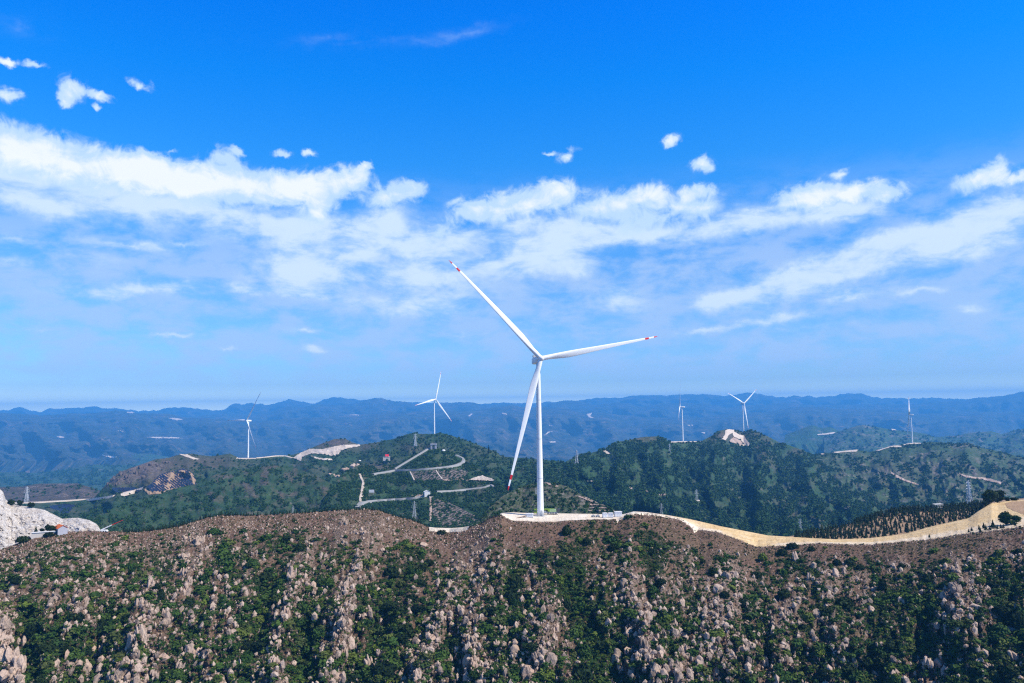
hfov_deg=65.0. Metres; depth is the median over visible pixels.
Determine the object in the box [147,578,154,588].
rock outcrop
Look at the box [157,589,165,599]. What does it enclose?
shrub
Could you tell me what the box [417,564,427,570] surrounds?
shrub
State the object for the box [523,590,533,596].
shrub
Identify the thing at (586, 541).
shrub
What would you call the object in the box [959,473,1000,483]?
bare ground
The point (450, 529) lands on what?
road
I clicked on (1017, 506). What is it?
earth bank
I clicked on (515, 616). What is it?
shrub
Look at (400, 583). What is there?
shrub
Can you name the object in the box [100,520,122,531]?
crane carrier
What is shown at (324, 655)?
shrub
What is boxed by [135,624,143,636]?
rock outcrop
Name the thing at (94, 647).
rock outcrop
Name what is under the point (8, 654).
rock outcrop
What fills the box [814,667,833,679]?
shrub
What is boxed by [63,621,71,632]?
rock outcrop
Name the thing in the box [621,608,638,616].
shrub
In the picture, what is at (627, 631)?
boulder
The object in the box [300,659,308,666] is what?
shrub
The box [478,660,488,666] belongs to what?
rock outcrop
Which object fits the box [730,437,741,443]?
bare ground
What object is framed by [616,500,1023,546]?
sand road
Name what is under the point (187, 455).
bare ground
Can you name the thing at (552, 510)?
mobile crane
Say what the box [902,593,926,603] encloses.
shrub
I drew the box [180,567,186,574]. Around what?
rock outcrop
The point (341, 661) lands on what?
shrub
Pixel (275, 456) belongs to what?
road
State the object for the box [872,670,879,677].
rock outcrop
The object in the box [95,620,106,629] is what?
shrub
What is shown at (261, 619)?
shrub
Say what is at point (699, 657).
boulder
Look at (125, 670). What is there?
rock outcrop
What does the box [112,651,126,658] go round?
shrub
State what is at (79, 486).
woods
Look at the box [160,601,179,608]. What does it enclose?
shrub
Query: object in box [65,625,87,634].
shrub
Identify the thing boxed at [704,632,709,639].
rock outcrop
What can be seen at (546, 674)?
shrub
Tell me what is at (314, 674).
shrub
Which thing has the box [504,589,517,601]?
shrub
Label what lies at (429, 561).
shrub
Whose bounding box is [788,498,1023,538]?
hill
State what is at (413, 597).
shrub
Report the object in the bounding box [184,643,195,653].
boulder
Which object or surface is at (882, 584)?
shrub
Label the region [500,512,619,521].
gravel pad
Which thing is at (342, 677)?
rock outcrop
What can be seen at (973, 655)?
shrub
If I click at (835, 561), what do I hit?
shrub
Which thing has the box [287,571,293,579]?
boulder
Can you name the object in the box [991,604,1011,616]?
shrub
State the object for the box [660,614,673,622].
shrub
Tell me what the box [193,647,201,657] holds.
rock outcrop
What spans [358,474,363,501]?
road
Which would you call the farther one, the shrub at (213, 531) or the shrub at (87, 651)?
the shrub at (213, 531)
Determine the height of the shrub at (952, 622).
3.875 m
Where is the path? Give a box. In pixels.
[429,497,431,520]
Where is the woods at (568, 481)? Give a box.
[14,432,641,527]
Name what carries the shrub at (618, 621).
on the hillside
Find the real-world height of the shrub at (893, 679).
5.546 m
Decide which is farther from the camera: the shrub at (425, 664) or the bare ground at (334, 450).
the bare ground at (334, 450)
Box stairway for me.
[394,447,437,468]
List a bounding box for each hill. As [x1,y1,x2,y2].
[0,464,137,489]
[0,484,99,501]
[16,432,592,518]
[98,465,332,530]
[102,454,168,464]
[324,448,505,526]
[476,482,614,522]
[551,429,861,535]
[785,425,837,453]
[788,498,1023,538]
[808,442,1023,528]
[824,425,1023,455]
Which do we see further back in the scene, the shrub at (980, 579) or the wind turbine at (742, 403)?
the wind turbine at (742, 403)
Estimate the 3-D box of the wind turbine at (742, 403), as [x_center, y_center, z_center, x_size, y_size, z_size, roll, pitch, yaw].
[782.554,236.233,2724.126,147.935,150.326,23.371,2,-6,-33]
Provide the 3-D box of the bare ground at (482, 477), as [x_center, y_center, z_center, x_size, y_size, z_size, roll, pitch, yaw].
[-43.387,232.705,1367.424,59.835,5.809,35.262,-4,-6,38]
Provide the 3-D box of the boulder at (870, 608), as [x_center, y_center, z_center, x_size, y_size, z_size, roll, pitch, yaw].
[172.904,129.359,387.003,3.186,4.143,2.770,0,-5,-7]
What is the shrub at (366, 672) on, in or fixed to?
on the hillside
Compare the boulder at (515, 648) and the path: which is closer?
the boulder at (515, 648)
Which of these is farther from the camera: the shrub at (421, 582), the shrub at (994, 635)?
the shrub at (421, 582)
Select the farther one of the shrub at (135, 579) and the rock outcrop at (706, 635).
the shrub at (135, 579)
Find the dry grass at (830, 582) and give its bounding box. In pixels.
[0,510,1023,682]
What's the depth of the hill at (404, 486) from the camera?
1320.19 m
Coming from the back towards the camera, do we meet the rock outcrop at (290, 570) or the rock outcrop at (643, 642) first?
the rock outcrop at (290, 570)
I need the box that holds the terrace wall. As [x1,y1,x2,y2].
[31,530,55,538]
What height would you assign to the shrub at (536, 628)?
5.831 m
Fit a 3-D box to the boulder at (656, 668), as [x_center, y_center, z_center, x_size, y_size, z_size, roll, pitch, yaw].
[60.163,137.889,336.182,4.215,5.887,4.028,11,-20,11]
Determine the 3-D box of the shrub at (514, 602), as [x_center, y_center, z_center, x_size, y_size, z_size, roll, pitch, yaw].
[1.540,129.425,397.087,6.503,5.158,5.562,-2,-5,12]
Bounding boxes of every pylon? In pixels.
[24,487,29,501]
[411,501,416,518]
[965,480,972,502]
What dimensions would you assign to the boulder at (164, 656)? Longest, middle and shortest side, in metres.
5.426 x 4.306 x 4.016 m
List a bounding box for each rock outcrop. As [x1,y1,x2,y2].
[0,615,11,631]
[0,629,7,642]
[0,646,19,663]
[0,667,25,682]
[12,654,26,672]
[17,636,25,646]
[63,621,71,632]
[75,659,92,675]
[83,596,89,608]
[92,645,100,656]
[110,674,121,681]
[120,660,128,676]
[134,597,144,604]
[134,649,139,658]
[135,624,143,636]
[143,629,146,645]
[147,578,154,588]
[150,669,158,678]
[175,661,185,668]
[179,552,190,559]
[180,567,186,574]
[187,576,192,585]
[193,536,204,546]
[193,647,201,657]
[272,655,279,663]
[283,606,290,617]
[288,564,296,576]
[335,671,345,682]
[339,517,348,524]
[342,644,347,658]
[364,654,372,664]
[413,668,421,680]
[466,635,476,642]
[471,659,477,667]
[473,642,480,649]
[478,568,486,574]
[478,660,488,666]
[531,651,540,660]
[535,645,544,655]
[639,637,648,648]
[658,627,665,635]
[667,657,678,665]
[672,618,677,626]
[681,645,689,651]
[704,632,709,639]
[722,571,733,579]
[762,656,769,667]
[784,608,791,615]
[792,551,798,561]
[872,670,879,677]
[922,656,933,668]
[948,581,962,592]
[1007,650,1019,661]
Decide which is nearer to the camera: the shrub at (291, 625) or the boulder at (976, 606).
the boulder at (976, 606)
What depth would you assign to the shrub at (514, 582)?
409.95 m
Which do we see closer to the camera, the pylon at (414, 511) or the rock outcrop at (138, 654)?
the rock outcrop at (138, 654)
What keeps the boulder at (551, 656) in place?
on the hillside
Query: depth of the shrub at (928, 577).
403.86 m
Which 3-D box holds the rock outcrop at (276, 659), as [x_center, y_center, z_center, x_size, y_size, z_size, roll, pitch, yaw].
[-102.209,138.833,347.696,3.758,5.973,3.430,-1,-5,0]
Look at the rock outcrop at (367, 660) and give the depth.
360.65 m
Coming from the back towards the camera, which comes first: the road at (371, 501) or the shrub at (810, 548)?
the road at (371, 501)
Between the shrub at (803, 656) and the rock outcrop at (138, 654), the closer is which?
the rock outcrop at (138, 654)
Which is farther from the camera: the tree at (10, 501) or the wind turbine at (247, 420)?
the wind turbine at (247, 420)
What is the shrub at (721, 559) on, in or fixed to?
on the hillside
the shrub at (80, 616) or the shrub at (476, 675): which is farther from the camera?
the shrub at (80, 616)
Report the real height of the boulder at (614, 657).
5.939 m
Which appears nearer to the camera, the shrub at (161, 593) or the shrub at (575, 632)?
the shrub at (575, 632)
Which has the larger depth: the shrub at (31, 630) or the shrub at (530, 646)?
the shrub at (31, 630)
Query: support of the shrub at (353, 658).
on the hillside
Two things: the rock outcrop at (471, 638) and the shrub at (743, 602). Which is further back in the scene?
the shrub at (743, 602)
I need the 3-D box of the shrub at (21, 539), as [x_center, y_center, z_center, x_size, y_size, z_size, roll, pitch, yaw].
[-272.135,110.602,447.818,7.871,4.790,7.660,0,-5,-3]
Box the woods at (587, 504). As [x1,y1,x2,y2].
[473,482,616,525]
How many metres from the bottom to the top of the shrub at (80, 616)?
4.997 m
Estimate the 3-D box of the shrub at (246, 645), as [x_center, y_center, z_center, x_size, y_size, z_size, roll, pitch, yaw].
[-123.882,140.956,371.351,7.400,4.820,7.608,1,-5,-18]
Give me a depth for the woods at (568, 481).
1766.41 m
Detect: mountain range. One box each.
[0,392,972,416]
[0,406,1023,472]
[41,392,1023,421]
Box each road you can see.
[14,487,142,503]
[256,455,292,458]
[355,495,423,506]
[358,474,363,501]
[372,455,464,474]
[429,526,471,531]
[437,484,494,492]
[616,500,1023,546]
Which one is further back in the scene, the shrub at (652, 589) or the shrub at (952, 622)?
the shrub at (652, 589)
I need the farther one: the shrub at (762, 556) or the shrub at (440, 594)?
the shrub at (762, 556)
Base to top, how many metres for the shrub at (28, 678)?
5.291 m
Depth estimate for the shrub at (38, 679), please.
329.25 m
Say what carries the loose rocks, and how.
on the hillside
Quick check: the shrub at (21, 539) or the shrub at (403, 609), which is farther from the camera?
the shrub at (21, 539)
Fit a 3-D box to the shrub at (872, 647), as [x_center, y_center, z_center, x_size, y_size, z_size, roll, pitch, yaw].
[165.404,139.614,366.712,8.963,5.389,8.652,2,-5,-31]
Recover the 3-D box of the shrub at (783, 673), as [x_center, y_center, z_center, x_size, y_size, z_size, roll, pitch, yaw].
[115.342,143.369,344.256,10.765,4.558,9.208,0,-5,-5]
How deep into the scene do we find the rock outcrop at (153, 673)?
337.05 m
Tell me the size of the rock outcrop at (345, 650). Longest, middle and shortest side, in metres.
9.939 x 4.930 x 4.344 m
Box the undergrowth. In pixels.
[0,509,1023,682]
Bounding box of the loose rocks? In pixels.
[0,508,1023,682]
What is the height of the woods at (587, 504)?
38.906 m
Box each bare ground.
[144,469,195,494]
[180,454,197,458]
[293,444,359,460]
[469,475,493,480]
[578,496,597,502]
[723,429,749,445]
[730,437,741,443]
[834,450,856,452]
[891,472,917,484]
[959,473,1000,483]
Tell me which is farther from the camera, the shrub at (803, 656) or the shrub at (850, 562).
the shrub at (850, 562)
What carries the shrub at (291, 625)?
on the hillside
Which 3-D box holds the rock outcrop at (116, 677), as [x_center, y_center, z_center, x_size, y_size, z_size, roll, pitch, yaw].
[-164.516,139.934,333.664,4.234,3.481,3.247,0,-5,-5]
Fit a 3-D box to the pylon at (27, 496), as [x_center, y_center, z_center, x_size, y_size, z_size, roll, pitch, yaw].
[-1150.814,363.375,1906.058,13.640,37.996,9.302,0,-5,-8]
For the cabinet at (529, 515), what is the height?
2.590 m
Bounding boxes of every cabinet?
[526,513,532,517]
[614,511,621,516]
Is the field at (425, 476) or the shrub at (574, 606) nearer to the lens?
the shrub at (574, 606)
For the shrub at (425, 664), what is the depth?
345.44 m
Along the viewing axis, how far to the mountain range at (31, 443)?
10942.81 m
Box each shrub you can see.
[10,576,21,583]
[15,536,29,542]
[22,673,33,682]
[23,624,38,640]
[27,652,38,662]
[29,653,41,664]
[33,674,52,682]
[34,640,58,653]
[43,532,54,536]
[51,636,66,649]
[56,603,67,610]
[58,645,73,655]
[59,649,82,660]
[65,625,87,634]
[67,612,85,621]
[81,646,93,655]
[94,629,102,635]
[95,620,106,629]
[100,613,110,620]
[102,623,115,632]
[104,630,123,643]
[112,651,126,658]
[119,614,129,621]
[130,577,139,581]
[140,649,150,654]
[153,583,160,589]
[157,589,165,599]
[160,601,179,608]
[163,668,188,680]
[170,609,181,617]
[171,639,182,650]
[181,598,194,605]
[193,585,210,591]
[206,528,220,534]
[215,674,224,682]
[231,677,246,682]
[235,626,250,637]
[236,657,251,666]
[240,641,250,649]
[240,650,253,659]
[241,602,251,611]
[245,559,259,568]
[250,615,265,624]
[250,640,266,651]
[259,570,273,583]
[259,593,270,600]
[270,594,281,602]
[281,536,291,542]
[285,618,296,629]
[294,543,306,550]
[294,637,307,646]
[296,616,308,626]
[296,664,309,671]
[300,635,312,652]
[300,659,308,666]
[302,622,309,628]
[307,669,317,681]
[310,627,325,639]
[315,574,324,586]
[318,650,332,659]
[324,578,334,586]
[334,657,344,665]
[345,672,360,682]
[347,652,364,663]
[355,584,365,592]
[360,665,373,677]
[371,660,397,674]
[381,601,399,607]
[382,668,394,678]
[383,566,400,577]
[384,579,394,585]
[388,658,403,667]
[392,606,407,615]
[394,633,410,641]
[396,580,405,587]
[397,622,413,633]
[404,594,418,602]
[411,604,426,612]
[412,659,432,667]
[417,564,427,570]
[417,579,427,586]
[418,649,434,659]
[425,559,433,565]
[433,648,449,659]
[437,530,445,534]
[437,591,445,597]
[442,661,453,671]
[451,637,463,647]
[467,669,479,678]
[478,622,492,631]
[486,606,497,614]
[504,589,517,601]
[506,573,523,589]
[509,598,520,606]
[509,610,526,621]
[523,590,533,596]
[524,642,540,650]
[533,623,538,632]
[535,551,542,556]
[536,668,554,680]
[554,575,564,585]
[561,525,571,535]
[562,599,570,609]
[565,579,572,586]
[565,627,583,638]
[571,661,593,682]
[572,602,578,610]
[574,602,586,614]
[581,537,591,545]
[590,647,599,656]
[591,637,605,649]
[602,536,617,541]
[608,543,615,551]
[615,618,621,627]
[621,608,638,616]
[647,585,658,594]
[648,547,658,555]
[650,616,661,624]
[650,624,658,634]
[655,578,666,586]
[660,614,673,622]
[674,636,691,646]
[681,622,698,631]
[685,648,698,656]
[708,567,717,575]
[709,628,725,637]
[718,557,728,561]
[719,591,730,598]
[739,596,747,607]
[751,571,761,577]
[758,552,767,560]
[765,642,776,652]
[768,670,793,679]
[770,674,792,682]
[777,548,787,555]
[777,588,791,599]
[786,542,798,548]
[797,651,807,659]
[798,623,809,629]
[801,612,814,621]
[807,546,815,550]
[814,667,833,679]
[818,606,833,615]
[832,558,841,565]
[834,596,856,608]
[841,663,857,674]
[844,557,855,566]
[847,670,865,680]
[856,562,864,570]
[857,655,870,667]
[866,641,884,652]
[872,598,886,604]
[874,661,884,671]
[876,603,886,612]
[878,578,886,591]
[882,638,897,649]
[886,672,901,682]
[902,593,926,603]
[907,643,916,651]
[918,632,930,640]
[920,573,933,582]
[926,602,938,609]
[944,619,964,627]
[948,661,972,673]
[959,645,980,652]
[966,651,979,658]
[974,577,986,582]
[982,598,998,606]
[985,580,1000,587]
[985,667,1001,679]
[987,629,1008,640]
[989,623,1010,634]
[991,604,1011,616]
[999,663,1022,677]
[1000,607,1023,629]
[1007,677,1023,682]
[1013,548,1022,553]
[1013,628,1023,638]
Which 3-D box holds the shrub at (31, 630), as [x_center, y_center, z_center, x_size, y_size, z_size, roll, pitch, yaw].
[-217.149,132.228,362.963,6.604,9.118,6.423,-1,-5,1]
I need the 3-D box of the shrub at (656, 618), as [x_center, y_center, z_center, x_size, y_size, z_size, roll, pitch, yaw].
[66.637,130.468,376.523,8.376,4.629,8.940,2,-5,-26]
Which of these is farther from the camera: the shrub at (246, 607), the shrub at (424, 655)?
the shrub at (246, 607)
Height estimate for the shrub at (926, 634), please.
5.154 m
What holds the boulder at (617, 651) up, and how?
on the hillside
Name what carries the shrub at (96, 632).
on the hillside
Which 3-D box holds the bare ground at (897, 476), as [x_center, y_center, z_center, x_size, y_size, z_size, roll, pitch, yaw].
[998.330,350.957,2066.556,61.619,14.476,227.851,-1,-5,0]
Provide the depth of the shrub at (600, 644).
363.73 m
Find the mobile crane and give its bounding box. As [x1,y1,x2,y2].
[534,508,559,514]
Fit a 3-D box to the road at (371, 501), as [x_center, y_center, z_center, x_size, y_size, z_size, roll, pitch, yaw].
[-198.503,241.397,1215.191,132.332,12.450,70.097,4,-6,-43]
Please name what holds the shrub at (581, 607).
on the hillside
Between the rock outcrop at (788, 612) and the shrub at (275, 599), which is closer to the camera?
the rock outcrop at (788, 612)
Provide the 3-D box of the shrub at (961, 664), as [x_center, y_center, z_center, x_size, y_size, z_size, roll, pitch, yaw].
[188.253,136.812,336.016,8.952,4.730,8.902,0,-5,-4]
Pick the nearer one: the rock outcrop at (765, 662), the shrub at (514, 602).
the rock outcrop at (765, 662)
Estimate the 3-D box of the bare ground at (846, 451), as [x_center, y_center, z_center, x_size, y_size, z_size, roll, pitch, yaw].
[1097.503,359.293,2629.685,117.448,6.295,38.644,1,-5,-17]
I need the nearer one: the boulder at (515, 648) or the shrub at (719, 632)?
the boulder at (515, 648)
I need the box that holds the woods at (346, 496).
[318,447,508,527]
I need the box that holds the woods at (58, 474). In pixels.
[0,463,143,490]
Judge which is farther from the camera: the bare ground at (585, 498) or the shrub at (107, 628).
the bare ground at (585, 498)
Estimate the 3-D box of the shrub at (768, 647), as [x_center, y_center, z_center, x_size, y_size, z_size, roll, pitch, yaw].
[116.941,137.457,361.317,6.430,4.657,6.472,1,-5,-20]
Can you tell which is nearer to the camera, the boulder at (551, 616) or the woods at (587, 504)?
the boulder at (551, 616)
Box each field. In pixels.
[411,470,440,479]
[432,498,477,525]
[438,469,467,478]
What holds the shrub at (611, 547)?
on the hillside
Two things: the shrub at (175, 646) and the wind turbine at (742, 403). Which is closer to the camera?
the shrub at (175, 646)
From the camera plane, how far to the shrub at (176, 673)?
343.74 m
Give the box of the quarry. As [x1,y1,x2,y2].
[0,490,100,549]
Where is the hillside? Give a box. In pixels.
[0,509,1023,682]
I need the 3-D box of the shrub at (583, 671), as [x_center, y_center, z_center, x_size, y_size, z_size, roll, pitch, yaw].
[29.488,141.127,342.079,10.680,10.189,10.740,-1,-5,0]
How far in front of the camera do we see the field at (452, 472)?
1403.11 m
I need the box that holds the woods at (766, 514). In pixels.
[543,429,892,536]
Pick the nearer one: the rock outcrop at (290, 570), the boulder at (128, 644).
the boulder at (128, 644)
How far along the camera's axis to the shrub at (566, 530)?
457.74 m
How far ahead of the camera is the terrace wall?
450.05 m
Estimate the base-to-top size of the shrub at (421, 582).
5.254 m
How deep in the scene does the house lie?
454.29 m
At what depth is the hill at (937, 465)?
2171.96 m
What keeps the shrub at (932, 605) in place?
on the hillside
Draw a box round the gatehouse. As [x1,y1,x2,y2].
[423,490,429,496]
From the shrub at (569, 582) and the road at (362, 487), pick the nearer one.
the shrub at (569, 582)
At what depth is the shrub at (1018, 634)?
343.22 m
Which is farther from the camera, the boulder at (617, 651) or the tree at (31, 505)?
the tree at (31, 505)
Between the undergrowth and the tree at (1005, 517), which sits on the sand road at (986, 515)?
the tree at (1005, 517)
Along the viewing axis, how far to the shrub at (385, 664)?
351.65 m
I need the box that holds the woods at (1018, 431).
[823,424,1023,456]
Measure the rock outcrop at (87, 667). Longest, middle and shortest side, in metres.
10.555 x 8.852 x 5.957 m
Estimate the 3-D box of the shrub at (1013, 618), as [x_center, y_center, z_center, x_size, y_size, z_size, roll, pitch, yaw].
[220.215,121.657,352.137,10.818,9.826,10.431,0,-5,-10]
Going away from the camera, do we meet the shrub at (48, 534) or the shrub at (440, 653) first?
the shrub at (440, 653)
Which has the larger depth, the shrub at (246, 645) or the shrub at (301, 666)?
the shrub at (246, 645)
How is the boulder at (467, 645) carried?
on the hillside
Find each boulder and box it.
[52,592,60,599]
[66,662,74,676]
[126,634,134,648]
[159,652,169,662]
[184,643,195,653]
[201,648,212,659]
[253,661,260,675]
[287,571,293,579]
[347,636,355,650]
[427,634,435,640]
[464,641,471,651]
[510,644,519,652]
[521,665,533,679]
[545,652,556,665]
[546,613,554,621]
[611,654,618,666]
[614,648,621,657]
[620,578,626,587]
[623,627,632,634]
[651,663,660,674]
[672,628,679,637]
[674,671,682,682]
[686,667,693,680]
[695,655,703,665]
[713,584,722,592]
[734,571,738,578]
[810,562,816,568]
[813,608,820,617]
[832,568,838,576]
[868,606,874,611]
[890,655,895,662]
[939,591,946,598]
[969,603,980,610]
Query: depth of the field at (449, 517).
1122.95 m
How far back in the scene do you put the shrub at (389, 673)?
348.15 m
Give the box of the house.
[55,524,67,534]
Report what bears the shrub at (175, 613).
on the hillside
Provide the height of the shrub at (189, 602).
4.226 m
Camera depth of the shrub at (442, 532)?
483.82 m
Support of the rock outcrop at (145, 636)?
on the hillside
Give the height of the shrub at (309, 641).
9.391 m
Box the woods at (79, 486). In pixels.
[6,484,97,501]
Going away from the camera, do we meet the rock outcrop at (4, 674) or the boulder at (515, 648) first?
the rock outcrop at (4, 674)
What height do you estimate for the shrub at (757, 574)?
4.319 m
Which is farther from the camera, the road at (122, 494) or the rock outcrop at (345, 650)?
the road at (122, 494)
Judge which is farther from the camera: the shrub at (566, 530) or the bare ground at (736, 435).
the bare ground at (736, 435)
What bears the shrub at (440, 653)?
on the hillside
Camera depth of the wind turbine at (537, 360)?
500.27 m
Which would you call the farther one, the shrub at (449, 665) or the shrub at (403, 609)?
the shrub at (403, 609)
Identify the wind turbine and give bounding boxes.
[228,392,260,457]
[415,373,450,433]
[450,261,656,516]
[678,383,684,441]
[728,390,755,432]
[907,400,913,442]
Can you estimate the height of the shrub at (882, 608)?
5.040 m
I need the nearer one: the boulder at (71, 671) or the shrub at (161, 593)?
the boulder at (71, 671)
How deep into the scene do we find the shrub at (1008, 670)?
324.29 m
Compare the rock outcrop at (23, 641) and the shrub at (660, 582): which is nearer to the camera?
the rock outcrop at (23, 641)
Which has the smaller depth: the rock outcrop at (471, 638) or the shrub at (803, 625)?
the rock outcrop at (471, 638)
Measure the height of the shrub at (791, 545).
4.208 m
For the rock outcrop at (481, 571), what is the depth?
423.77 m
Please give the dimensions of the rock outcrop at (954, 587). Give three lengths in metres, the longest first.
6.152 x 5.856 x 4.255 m
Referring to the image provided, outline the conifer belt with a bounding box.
[795,500,989,533]
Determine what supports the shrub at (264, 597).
on the hillside
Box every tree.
[7,499,15,504]
[27,502,34,507]
[981,489,998,503]
[995,490,1005,501]
[997,511,1012,524]
[1012,515,1022,522]
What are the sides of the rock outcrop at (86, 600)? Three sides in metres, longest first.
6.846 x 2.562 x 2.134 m
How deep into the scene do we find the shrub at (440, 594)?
407.06 m
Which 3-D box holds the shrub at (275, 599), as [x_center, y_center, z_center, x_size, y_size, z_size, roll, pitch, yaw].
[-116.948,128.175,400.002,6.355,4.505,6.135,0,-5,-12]
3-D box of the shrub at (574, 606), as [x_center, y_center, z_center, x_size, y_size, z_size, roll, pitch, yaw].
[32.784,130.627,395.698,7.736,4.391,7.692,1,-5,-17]
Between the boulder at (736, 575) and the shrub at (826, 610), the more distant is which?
the boulder at (736, 575)
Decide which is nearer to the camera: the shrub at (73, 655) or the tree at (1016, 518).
the shrub at (73, 655)
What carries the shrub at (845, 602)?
on the hillside
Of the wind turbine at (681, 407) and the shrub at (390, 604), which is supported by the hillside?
the shrub at (390, 604)
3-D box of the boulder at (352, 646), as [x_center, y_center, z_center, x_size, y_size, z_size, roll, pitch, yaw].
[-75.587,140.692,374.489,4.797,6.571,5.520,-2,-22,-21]
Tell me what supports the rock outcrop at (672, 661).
on the hillside
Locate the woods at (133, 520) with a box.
[93,465,331,531]
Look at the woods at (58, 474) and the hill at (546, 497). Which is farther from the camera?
the woods at (58, 474)
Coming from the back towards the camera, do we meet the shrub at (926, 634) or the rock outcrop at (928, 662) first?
the shrub at (926, 634)
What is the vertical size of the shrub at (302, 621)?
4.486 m
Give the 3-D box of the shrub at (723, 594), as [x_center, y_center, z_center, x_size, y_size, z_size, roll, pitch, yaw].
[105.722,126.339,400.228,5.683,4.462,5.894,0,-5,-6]
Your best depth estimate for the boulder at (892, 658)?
354.55 m
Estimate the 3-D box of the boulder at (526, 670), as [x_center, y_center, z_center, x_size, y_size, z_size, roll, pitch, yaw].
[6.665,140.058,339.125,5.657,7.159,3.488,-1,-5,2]
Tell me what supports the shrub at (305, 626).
on the hillside
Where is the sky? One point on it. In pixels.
(212, 205)
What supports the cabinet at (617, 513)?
on the gravel pad
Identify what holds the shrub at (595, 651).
on the hillside
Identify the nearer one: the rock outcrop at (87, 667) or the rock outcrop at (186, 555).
the rock outcrop at (87, 667)
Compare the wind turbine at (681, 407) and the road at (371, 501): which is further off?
the wind turbine at (681, 407)
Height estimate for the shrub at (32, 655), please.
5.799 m
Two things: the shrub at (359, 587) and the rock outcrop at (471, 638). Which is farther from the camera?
the shrub at (359, 587)
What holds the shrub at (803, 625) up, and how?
on the hillside
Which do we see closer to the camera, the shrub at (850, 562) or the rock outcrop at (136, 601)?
the rock outcrop at (136, 601)
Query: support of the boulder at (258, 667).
on the hillside
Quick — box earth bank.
[1005,501,1023,513]
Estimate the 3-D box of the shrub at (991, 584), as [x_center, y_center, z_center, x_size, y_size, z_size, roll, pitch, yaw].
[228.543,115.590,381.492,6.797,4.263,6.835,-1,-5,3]
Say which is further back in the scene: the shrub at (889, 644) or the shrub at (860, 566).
the shrub at (860, 566)
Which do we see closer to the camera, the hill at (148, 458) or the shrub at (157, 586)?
the shrub at (157, 586)
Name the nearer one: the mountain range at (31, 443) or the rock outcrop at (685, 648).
the rock outcrop at (685, 648)
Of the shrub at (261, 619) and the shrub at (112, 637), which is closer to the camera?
the shrub at (112, 637)
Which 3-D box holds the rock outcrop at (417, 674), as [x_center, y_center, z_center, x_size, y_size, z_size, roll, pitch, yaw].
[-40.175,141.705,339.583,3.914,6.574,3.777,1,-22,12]
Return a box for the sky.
[0,0,1023,411]
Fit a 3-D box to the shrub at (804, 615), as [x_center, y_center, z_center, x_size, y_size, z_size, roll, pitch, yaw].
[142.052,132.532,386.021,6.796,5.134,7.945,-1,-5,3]
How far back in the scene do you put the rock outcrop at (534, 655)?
342.02 m
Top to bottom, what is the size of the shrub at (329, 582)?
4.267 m
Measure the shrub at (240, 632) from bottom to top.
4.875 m
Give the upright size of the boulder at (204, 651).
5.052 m
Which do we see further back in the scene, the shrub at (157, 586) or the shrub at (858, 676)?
the shrub at (157, 586)
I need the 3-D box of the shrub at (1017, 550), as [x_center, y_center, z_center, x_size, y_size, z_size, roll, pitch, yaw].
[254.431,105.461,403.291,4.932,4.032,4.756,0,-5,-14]
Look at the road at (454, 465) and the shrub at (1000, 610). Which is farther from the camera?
the road at (454, 465)
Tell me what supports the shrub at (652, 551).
on the hillside
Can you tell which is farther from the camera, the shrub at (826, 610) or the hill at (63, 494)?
the hill at (63, 494)
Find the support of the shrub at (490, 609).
on the hillside
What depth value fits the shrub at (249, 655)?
358.45 m
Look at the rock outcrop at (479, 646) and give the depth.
355.52 m
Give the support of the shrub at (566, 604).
on the hillside
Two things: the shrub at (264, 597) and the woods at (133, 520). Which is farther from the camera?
the woods at (133, 520)
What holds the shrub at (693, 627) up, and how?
on the hillside
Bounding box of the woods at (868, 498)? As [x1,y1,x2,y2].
[813,441,1023,525]
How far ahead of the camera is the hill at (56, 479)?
5147.47 m
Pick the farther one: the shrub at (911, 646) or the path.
the path
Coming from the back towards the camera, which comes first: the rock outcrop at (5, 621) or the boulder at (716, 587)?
the boulder at (716, 587)
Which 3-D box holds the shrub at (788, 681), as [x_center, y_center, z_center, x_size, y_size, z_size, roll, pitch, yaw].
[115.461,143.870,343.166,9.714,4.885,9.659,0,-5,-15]
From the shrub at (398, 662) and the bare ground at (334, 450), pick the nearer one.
the shrub at (398, 662)
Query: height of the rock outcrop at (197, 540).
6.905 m
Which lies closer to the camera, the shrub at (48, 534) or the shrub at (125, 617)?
the shrub at (125, 617)
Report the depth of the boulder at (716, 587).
404.31 m
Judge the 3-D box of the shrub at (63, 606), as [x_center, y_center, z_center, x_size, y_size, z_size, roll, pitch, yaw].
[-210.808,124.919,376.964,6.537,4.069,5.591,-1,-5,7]

